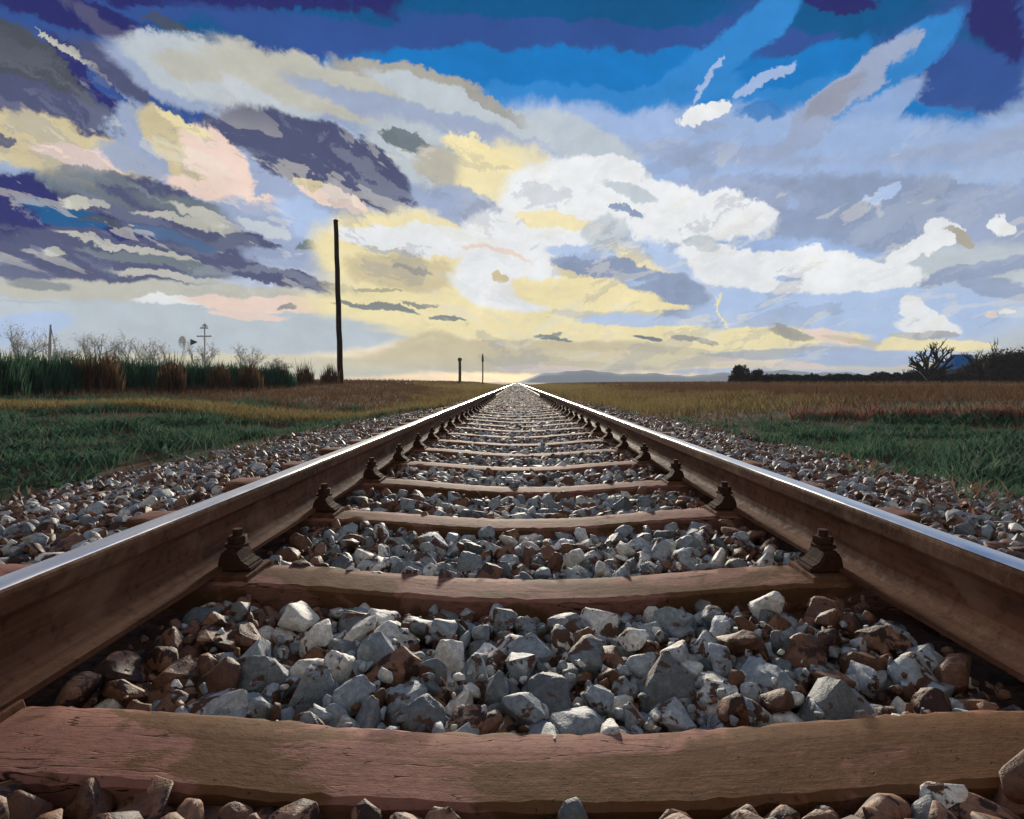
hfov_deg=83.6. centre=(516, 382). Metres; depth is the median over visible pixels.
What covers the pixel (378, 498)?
ballast stone
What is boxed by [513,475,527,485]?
ballast stone
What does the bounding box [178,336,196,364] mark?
wind pump
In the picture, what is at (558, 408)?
railway sleeper
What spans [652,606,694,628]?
ballast stone
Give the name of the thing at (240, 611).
ballast stone
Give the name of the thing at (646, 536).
ballast stone
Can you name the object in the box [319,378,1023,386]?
brown grass
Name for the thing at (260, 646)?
ballast stone
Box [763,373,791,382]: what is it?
hedge bush
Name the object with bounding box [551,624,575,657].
ballast stone
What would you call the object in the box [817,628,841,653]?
ballast stone
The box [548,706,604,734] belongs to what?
ballast stone
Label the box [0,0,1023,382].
sky
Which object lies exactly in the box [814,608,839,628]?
ballast stone
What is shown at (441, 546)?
ballast stone
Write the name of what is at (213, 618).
ballast stone
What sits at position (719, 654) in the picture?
ballast stone
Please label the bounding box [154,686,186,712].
ballast stone
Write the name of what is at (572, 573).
ballast stone
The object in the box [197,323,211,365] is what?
signal mast
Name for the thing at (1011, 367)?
hedge bush
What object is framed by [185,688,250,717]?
ballast stone
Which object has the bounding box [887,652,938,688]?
ballast stone
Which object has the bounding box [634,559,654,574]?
ballast stone
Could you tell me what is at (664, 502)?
ballast stone
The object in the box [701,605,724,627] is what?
ballast stone
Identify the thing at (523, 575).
ballast stone
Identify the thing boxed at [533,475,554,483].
ballast stone
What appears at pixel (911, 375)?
hedge bush
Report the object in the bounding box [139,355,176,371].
reed clump
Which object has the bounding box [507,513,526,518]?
ballast stone
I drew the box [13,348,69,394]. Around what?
reed clump
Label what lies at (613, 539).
ballast stone
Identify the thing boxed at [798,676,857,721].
ballast stone
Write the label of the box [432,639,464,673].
ballast stone
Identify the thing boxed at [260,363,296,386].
reed clump
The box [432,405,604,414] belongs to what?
railway sleeper
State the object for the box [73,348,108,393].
dead stalks
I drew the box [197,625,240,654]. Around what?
ballast stone
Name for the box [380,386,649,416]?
distant ballast
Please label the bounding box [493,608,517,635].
ballast stone
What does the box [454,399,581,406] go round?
railway sleeper
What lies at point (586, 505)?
ballast stone
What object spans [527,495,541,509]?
ballast stone
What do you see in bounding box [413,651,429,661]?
ballast stone
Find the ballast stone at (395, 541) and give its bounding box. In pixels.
[385,537,411,549]
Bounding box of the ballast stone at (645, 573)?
[628,571,650,575]
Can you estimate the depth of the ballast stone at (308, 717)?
0.78 m
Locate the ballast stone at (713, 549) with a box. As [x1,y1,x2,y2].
[707,544,726,557]
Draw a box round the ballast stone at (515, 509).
[509,506,518,514]
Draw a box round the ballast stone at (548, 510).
[536,508,558,513]
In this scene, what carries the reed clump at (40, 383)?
on the ground at (156, 459)
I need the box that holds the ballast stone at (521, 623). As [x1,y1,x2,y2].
[513,616,537,633]
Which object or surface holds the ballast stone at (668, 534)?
on the ballast at (66, 517)
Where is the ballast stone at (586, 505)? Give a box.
[582,503,595,508]
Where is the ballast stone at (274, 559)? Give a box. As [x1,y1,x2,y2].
[268,555,280,564]
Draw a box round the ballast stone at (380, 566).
[371,560,385,571]
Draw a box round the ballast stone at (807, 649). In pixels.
[780,632,826,670]
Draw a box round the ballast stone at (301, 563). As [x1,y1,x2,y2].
[290,560,313,566]
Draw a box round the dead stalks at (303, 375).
[292,358,314,384]
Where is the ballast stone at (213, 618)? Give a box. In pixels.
[198,611,237,632]
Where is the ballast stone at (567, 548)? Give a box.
[561,543,581,554]
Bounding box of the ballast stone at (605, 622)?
[580,607,619,645]
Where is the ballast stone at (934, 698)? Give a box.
[910,687,952,713]
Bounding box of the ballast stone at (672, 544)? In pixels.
[664,539,675,552]
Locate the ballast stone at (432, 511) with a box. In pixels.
[427,506,444,514]
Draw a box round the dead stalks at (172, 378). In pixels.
[156,350,188,393]
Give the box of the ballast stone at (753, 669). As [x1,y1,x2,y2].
[739,656,805,709]
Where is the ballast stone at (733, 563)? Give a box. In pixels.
[724,559,747,567]
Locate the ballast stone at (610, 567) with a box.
[603,560,617,572]
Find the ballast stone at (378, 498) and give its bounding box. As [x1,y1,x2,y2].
[372,494,384,502]
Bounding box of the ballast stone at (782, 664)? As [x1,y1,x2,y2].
[768,658,792,671]
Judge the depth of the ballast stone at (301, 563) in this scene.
1.36 m
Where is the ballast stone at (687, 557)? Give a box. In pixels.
[671,548,697,569]
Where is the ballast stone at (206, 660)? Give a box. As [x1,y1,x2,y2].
[197,652,217,675]
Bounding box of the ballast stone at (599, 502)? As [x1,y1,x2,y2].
[592,498,605,507]
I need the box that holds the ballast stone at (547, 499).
[541,493,555,507]
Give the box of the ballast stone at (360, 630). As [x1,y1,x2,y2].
[343,615,376,640]
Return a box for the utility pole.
[333,219,343,383]
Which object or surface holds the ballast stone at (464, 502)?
on the grit
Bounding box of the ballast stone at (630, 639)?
[615,627,648,651]
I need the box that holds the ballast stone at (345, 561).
[331,554,352,568]
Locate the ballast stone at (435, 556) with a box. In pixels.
[428,550,441,562]
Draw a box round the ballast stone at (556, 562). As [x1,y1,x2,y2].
[549,552,562,572]
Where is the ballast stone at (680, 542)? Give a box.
[675,538,702,549]
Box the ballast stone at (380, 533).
[373,524,388,541]
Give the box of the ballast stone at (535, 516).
[529,513,545,518]
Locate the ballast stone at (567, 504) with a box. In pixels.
[561,502,581,510]
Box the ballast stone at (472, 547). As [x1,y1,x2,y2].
[458,542,484,557]
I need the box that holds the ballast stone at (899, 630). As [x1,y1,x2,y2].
[874,619,917,645]
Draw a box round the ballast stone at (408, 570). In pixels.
[400,566,421,574]
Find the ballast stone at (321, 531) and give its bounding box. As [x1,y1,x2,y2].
[309,527,334,546]
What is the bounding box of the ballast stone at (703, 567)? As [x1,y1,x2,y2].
[692,563,715,570]
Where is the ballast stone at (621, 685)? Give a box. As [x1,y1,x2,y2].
[612,676,638,701]
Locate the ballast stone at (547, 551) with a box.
[536,544,555,563]
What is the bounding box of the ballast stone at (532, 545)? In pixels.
[521,541,539,550]
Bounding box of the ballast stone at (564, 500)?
[560,499,573,501]
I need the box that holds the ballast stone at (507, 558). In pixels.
[498,554,518,566]
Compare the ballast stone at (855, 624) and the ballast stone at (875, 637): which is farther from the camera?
the ballast stone at (855, 624)
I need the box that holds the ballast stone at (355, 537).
[336,534,362,553]
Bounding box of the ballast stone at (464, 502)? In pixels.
[454,498,469,507]
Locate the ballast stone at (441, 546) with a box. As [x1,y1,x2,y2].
[431,535,448,558]
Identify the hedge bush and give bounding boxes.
[728,364,751,382]
[748,368,766,381]
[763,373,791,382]
[789,372,819,383]
[806,373,842,382]
[835,372,867,383]
[862,371,898,383]
[891,368,925,383]
[921,367,946,382]
[941,372,964,382]
[954,358,982,382]
[970,351,1021,382]
[980,347,1023,382]
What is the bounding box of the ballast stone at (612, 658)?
[601,645,630,678]
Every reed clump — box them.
[0,349,31,397]
[0,349,50,395]
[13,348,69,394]
[38,351,84,394]
[59,351,94,370]
[82,353,123,378]
[94,353,144,389]
[126,356,160,389]
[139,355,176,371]
[160,358,200,387]
[183,359,215,386]
[201,358,237,385]
[224,359,251,383]
[248,362,276,385]
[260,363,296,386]
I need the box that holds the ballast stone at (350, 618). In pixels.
[338,610,369,632]
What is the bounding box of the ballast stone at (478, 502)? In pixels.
[470,499,485,507]
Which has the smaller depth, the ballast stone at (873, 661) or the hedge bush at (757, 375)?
the ballast stone at (873, 661)
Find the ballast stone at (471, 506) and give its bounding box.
[467,503,477,509]
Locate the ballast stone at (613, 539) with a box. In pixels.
[599,532,622,550]
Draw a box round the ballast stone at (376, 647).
[357,630,394,670]
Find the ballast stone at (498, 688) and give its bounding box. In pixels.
[484,670,510,705]
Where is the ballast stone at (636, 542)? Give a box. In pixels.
[627,538,650,558]
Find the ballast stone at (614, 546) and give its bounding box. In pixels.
[611,540,624,554]
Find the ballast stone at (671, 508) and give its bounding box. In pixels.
[668,507,680,509]
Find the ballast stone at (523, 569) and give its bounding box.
[518,566,530,574]
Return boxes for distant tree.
[0,320,59,358]
[34,337,83,364]
[69,330,122,361]
[104,327,151,363]
[134,336,175,366]
[180,337,220,367]
[229,342,268,367]
[263,354,294,369]
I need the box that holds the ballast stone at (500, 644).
[494,634,521,655]
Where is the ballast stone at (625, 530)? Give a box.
[614,524,635,537]
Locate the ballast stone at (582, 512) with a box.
[571,508,587,517]
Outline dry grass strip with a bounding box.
[0,396,454,423]
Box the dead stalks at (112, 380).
[88,345,126,392]
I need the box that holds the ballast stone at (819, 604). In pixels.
[804,596,843,617]
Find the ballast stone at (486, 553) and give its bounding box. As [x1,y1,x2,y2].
[480,550,492,562]
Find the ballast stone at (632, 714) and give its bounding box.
[622,702,644,730]
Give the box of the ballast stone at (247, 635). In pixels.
[234,622,260,654]
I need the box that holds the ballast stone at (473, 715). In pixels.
[447,704,485,731]
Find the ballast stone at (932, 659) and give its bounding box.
[905,644,943,671]
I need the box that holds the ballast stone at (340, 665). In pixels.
[324,650,355,685]
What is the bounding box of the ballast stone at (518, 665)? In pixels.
[505,652,538,689]
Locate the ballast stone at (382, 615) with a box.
[368,608,400,626]
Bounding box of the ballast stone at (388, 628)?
[374,620,419,648]
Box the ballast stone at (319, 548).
[308,542,326,559]
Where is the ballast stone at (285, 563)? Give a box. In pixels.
[281,561,291,564]
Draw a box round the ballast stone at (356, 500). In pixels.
[351,496,369,504]
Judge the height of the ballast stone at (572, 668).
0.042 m
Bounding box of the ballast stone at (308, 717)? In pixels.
[292,711,324,724]
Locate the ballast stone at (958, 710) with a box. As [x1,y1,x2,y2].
[952,708,967,711]
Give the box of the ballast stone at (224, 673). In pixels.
[196,657,240,699]
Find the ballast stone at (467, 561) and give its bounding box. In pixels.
[456,551,483,571]
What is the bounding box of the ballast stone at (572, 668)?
[556,663,578,689]
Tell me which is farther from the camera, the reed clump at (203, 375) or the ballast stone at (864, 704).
the reed clump at (203, 375)
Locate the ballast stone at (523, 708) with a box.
[501,692,545,725]
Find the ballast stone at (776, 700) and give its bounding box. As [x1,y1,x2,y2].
[759,688,793,713]
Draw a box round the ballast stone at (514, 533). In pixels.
[501,529,519,540]
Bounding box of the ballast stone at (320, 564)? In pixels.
[311,563,329,566]
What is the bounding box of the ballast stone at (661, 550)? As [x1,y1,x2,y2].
[650,538,670,562]
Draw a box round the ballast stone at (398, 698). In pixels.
[385,679,427,725]
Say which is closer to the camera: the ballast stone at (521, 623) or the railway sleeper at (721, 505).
the ballast stone at (521, 623)
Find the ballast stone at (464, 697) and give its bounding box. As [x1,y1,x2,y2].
[445,688,473,717]
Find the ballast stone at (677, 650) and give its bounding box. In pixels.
[660,640,689,662]
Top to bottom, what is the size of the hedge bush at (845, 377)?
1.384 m
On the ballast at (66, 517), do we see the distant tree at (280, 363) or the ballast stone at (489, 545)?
the ballast stone at (489, 545)
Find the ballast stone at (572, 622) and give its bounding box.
[547,612,590,632]
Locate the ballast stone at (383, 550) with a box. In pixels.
[378,544,389,557]
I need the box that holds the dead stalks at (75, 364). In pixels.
[54,351,88,378]
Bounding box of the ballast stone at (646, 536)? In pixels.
[632,532,652,542]
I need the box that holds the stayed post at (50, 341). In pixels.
[48,325,57,360]
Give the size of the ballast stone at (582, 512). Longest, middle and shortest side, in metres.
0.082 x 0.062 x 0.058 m
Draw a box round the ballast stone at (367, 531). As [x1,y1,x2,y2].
[362,527,374,539]
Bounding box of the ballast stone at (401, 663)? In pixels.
[365,646,421,688]
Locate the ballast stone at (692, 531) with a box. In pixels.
[675,528,699,540]
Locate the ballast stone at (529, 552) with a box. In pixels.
[523,546,536,563]
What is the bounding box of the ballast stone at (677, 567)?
[670,562,690,572]
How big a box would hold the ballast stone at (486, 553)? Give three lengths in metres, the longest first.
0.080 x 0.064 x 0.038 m
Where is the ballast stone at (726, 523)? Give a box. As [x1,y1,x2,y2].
[719,519,736,528]
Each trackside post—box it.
[458,358,461,382]
[482,354,483,383]
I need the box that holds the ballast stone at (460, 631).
[446,616,465,640]
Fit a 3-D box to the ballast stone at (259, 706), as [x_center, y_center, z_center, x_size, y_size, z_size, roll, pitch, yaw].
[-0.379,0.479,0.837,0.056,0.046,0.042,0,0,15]
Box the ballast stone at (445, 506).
[440,503,453,511]
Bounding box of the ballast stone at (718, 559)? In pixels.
[708,547,724,568]
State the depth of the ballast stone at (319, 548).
1.52 m
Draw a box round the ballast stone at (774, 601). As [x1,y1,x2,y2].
[747,591,784,619]
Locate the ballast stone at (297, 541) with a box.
[289,533,312,556]
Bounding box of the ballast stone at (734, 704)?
[716,692,748,727]
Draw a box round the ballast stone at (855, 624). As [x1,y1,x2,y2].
[839,611,863,639]
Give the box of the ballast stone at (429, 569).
[423,563,437,575]
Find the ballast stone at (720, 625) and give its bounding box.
[710,615,730,636]
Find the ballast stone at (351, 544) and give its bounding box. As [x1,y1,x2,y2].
[339,538,358,550]
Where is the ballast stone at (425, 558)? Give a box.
[407,551,437,565]
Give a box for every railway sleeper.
[0,527,901,622]
[0,699,1023,818]
[126,481,920,540]
[225,457,823,501]
[282,443,761,476]
[320,433,717,459]
[348,427,691,449]
[370,421,670,439]
[386,417,652,433]
[399,414,639,428]
[411,410,628,424]
[418,409,618,419]
[426,406,611,416]
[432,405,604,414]
[438,403,598,412]
[443,402,591,410]
[449,401,588,408]
[453,400,584,407]
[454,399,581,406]
[458,398,578,405]
[460,397,574,403]
[463,397,546,402]
[467,396,569,401]
[472,394,542,399]
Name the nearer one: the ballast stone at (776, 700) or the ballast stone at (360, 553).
the ballast stone at (776, 700)
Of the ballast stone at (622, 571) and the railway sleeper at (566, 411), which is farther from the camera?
the railway sleeper at (566, 411)
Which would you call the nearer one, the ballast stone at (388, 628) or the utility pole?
the ballast stone at (388, 628)
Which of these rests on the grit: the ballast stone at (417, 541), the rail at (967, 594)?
the ballast stone at (417, 541)
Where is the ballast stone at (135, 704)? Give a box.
[125,699,151,710]
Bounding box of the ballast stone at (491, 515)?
[484,512,501,518]
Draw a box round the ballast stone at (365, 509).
[357,507,370,510]
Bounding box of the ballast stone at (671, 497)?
[666,495,676,500]
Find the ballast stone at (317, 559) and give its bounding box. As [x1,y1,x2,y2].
[309,556,323,562]
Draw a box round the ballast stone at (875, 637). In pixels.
[854,625,912,659]
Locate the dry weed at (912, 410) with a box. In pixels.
[881,399,926,419]
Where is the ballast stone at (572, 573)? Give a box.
[563,567,581,578]
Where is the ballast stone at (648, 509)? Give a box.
[643,507,655,511]
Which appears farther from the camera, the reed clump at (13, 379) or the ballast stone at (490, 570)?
the reed clump at (13, 379)
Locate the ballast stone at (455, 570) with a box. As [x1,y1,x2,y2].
[446,568,463,577]
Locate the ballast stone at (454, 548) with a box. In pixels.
[446,542,462,558]
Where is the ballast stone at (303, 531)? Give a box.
[299,527,308,537]
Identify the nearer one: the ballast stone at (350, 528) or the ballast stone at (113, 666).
the ballast stone at (113, 666)
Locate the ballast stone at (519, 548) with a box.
[514,544,523,557]
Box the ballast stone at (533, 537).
[519,533,542,546]
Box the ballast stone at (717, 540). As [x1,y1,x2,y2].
[711,534,725,549]
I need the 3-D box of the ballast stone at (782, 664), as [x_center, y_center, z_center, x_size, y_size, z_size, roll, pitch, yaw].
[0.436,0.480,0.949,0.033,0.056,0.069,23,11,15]
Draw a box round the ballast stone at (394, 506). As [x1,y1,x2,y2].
[380,500,401,512]
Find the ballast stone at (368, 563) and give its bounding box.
[356,555,386,570]
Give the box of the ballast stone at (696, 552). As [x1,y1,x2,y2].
[687,547,700,557]
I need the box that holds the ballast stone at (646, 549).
[642,543,654,553]
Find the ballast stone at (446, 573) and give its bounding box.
[438,568,460,577]
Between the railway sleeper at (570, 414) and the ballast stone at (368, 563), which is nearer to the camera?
the ballast stone at (368, 563)
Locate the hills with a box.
[513,370,865,382]
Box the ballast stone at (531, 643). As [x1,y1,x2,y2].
[505,632,553,661]
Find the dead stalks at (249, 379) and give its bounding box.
[237,358,264,389]
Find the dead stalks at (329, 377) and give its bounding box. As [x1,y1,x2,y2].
[319,360,340,383]
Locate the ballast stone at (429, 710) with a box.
[393,693,445,732]
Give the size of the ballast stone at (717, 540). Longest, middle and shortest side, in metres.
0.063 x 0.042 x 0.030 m
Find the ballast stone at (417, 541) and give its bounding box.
[413,536,424,551]
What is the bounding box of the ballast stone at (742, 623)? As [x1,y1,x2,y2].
[734,616,758,630]
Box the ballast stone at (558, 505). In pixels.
[555,502,575,510]
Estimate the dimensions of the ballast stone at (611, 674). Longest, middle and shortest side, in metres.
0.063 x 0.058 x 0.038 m
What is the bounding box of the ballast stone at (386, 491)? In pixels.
[381,487,391,495]
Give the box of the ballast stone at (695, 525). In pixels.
[687,522,705,530]
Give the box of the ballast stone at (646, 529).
[642,525,652,537]
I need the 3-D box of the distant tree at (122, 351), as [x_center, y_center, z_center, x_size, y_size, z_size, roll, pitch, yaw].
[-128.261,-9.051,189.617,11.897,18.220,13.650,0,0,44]
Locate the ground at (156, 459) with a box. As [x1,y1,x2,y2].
[0,382,1023,500]
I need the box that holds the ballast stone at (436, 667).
[418,658,446,684]
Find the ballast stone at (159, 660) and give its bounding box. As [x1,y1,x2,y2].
[145,646,178,676]
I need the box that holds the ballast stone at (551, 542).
[539,539,555,545]
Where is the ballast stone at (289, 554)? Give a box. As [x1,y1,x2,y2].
[275,547,300,561]
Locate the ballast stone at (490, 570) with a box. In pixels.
[475,562,502,578]
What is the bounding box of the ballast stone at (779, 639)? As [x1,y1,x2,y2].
[770,630,791,656]
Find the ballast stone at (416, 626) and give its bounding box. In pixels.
[401,616,432,636]
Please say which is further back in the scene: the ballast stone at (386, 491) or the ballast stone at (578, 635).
the ballast stone at (386, 491)
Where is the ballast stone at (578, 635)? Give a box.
[573,627,595,641]
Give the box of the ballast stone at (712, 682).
[694,671,738,717]
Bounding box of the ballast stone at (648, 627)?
[638,621,663,646]
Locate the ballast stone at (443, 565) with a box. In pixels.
[437,562,452,571]
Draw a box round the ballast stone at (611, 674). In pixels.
[597,667,630,691]
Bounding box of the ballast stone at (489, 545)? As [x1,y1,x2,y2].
[476,540,500,552]
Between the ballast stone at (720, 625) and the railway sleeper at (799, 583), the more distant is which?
the railway sleeper at (799, 583)
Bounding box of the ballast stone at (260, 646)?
[236,637,270,663]
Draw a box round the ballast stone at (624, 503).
[612,496,632,512]
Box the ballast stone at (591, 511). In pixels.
[586,506,601,516]
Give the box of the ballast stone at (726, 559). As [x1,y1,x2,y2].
[724,558,745,567]
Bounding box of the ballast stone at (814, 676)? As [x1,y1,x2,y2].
[808,670,855,690]
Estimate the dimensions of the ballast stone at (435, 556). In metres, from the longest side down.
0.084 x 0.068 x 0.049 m
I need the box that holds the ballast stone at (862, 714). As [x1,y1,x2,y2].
[850,711,872,718]
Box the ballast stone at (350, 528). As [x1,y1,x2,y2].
[336,522,357,540]
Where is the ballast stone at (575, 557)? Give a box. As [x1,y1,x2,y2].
[561,548,585,571]
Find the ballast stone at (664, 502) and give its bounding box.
[657,500,673,506]
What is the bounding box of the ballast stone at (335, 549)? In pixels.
[326,545,341,557]
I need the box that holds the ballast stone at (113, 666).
[93,650,149,689]
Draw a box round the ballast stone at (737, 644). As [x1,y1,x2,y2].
[717,629,768,656]
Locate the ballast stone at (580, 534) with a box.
[574,528,587,541]
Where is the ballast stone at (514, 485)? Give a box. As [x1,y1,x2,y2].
[508,482,518,487]
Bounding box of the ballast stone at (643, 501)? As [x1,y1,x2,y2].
[636,496,656,508]
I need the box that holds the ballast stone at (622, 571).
[612,566,629,576]
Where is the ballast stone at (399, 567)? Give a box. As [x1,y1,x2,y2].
[390,560,424,575]
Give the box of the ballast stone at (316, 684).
[288,664,335,707]
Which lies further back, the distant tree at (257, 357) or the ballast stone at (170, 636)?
the distant tree at (257, 357)
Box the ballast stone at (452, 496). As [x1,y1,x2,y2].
[448,491,461,501]
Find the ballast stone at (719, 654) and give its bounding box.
[708,642,732,678]
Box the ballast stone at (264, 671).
[237,655,289,693]
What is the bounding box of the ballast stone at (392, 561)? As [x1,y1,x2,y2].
[386,556,401,570]
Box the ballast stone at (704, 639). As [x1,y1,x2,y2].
[689,630,717,661]
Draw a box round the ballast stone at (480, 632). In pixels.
[472,624,489,640]
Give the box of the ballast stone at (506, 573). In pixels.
[498,561,511,578]
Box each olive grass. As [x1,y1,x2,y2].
[365,383,896,418]
[414,380,636,389]
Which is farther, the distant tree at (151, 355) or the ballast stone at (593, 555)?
the distant tree at (151, 355)
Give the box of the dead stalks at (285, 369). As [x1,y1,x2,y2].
[274,361,291,377]
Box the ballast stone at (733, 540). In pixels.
[720,536,735,544]
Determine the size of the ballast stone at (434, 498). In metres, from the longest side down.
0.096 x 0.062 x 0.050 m
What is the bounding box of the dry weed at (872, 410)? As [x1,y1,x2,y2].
[851,402,894,419]
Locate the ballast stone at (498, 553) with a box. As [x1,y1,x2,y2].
[493,546,515,563]
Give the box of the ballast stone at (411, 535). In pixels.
[401,531,417,544]
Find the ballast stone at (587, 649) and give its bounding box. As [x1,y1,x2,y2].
[568,634,602,679]
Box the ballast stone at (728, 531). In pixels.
[721,527,748,546]
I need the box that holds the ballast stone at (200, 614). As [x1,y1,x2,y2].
[182,607,220,625]
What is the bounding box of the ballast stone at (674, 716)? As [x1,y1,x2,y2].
[648,697,696,732]
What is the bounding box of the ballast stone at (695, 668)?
[681,660,703,678]
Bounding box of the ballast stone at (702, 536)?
[694,529,711,548]
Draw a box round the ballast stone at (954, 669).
[932,653,971,695]
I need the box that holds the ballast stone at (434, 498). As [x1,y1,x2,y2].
[426,494,438,503]
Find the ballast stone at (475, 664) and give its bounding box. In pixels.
[465,652,488,682]
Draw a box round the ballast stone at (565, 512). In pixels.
[555,510,570,516]
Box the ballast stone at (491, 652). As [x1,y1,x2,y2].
[476,642,504,677]
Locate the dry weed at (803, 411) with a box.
[785,402,824,418]
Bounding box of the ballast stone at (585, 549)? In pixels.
[576,544,589,553]
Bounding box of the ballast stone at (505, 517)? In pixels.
[496,516,511,518]
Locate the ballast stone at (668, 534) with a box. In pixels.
[653,530,675,538]
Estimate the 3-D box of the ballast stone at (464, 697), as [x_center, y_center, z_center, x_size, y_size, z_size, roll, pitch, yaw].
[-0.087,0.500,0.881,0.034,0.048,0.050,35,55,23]
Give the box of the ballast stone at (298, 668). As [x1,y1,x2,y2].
[290,658,325,683]
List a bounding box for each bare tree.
[908,338,956,382]
[961,337,1001,380]
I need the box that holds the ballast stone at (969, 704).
[956,699,1001,710]
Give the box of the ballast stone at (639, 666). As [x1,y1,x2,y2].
[625,652,660,678]
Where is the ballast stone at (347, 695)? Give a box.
[331,675,375,717]
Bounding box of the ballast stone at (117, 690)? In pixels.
[100,679,148,706]
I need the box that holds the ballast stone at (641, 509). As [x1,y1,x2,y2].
[636,507,645,511]
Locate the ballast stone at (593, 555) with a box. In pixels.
[583,550,599,567]
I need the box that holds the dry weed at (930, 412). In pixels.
[916,399,966,419]
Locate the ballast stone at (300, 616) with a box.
[277,600,319,631]
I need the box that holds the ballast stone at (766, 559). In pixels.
[754,552,774,566]
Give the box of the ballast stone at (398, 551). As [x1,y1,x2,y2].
[390,545,411,557]
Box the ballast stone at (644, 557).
[638,551,651,561]
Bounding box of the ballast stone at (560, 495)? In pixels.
[554,491,569,502]
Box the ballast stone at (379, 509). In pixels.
[373,507,387,511]
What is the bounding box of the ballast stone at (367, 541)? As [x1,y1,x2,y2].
[360,536,373,548]
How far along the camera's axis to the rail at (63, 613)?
1.06 m
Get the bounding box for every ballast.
[0,409,1023,818]
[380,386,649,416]
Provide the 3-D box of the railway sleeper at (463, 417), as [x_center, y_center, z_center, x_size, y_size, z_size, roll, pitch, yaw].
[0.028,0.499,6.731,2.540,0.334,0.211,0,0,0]
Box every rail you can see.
[0,383,514,711]
[518,383,1023,681]
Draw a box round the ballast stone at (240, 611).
[222,602,250,622]
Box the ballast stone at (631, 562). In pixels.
[624,557,636,574]
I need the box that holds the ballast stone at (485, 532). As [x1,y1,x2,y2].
[478,525,494,540]
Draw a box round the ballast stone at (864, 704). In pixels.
[838,679,874,714]
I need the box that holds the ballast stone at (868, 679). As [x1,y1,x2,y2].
[845,660,879,700]
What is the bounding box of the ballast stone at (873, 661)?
[837,652,887,673]
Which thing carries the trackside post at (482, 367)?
on the ground at (156, 459)
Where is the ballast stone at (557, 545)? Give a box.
[554,538,569,552]
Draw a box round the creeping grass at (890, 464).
[37,396,1017,514]
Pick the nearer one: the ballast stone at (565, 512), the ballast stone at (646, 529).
the ballast stone at (646, 529)
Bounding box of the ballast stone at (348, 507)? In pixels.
[345,505,352,510]
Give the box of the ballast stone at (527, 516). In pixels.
[521,514,533,518]
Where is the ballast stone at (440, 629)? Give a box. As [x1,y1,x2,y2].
[429,618,457,640]
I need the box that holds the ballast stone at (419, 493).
[412,489,425,501]
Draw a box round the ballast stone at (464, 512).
[459,509,469,516]
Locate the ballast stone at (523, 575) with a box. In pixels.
[517,572,532,579]
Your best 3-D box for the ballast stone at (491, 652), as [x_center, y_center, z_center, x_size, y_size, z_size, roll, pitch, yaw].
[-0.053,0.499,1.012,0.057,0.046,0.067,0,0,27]
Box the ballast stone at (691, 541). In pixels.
[679,535,702,548]
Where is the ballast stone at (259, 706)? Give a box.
[247,692,272,720]
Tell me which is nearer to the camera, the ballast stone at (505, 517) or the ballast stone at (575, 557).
the ballast stone at (575, 557)
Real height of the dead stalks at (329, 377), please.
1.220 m
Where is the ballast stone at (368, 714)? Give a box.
[355,695,380,728]
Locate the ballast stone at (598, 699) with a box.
[581,684,614,715]
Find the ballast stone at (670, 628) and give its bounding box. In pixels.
[666,623,694,638]
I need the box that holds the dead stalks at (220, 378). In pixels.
[206,360,233,389]
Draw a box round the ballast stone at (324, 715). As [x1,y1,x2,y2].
[304,703,332,724]
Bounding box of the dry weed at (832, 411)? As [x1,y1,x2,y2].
[817,400,859,418]
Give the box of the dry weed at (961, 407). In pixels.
[948,399,1005,420]
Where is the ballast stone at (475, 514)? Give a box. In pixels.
[466,510,488,518]
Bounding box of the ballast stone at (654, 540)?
[651,538,666,544]
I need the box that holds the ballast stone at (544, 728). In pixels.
[526,722,558,739]
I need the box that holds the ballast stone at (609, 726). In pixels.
[600,718,619,734]
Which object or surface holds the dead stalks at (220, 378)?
on the ground at (156, 459)
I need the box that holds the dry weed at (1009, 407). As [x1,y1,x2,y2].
[976,398,1023,420]
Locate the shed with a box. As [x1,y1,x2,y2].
[937,354,974,374]
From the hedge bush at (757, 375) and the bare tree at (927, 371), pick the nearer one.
the bare tree at (927, 371)
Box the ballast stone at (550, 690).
[526,672,572,720]
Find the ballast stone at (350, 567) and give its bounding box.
[346,565,359,570]
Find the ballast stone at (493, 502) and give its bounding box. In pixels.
[488,496,499,508]
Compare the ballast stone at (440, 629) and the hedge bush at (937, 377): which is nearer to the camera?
the ballast stone at (440, 629)
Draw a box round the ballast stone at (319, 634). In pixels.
[299,619,332,657]
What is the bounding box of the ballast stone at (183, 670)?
[152,654,200,692]
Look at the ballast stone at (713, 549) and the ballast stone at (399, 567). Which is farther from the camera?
the ballast stone at (713, 549)
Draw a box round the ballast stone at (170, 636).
[161,626,184,651]
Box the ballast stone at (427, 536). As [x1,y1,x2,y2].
[418,532,444,541]
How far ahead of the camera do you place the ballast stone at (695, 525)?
1.78 m
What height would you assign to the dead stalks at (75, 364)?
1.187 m
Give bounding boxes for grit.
[24,412,1023,726]
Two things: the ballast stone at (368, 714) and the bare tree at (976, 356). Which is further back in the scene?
the bare tree at (976, 356)
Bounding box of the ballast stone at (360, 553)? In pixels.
[354,549,375,563]
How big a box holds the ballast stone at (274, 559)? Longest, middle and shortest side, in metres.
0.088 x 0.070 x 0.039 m
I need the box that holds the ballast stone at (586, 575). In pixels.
[581,568,592,578]
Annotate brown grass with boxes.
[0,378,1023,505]
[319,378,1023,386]
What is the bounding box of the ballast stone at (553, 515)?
[545,513,567,518]
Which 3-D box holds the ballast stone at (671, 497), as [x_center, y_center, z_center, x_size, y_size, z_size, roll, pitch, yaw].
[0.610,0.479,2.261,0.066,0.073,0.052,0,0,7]
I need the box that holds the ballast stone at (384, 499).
[380,498,390,502]

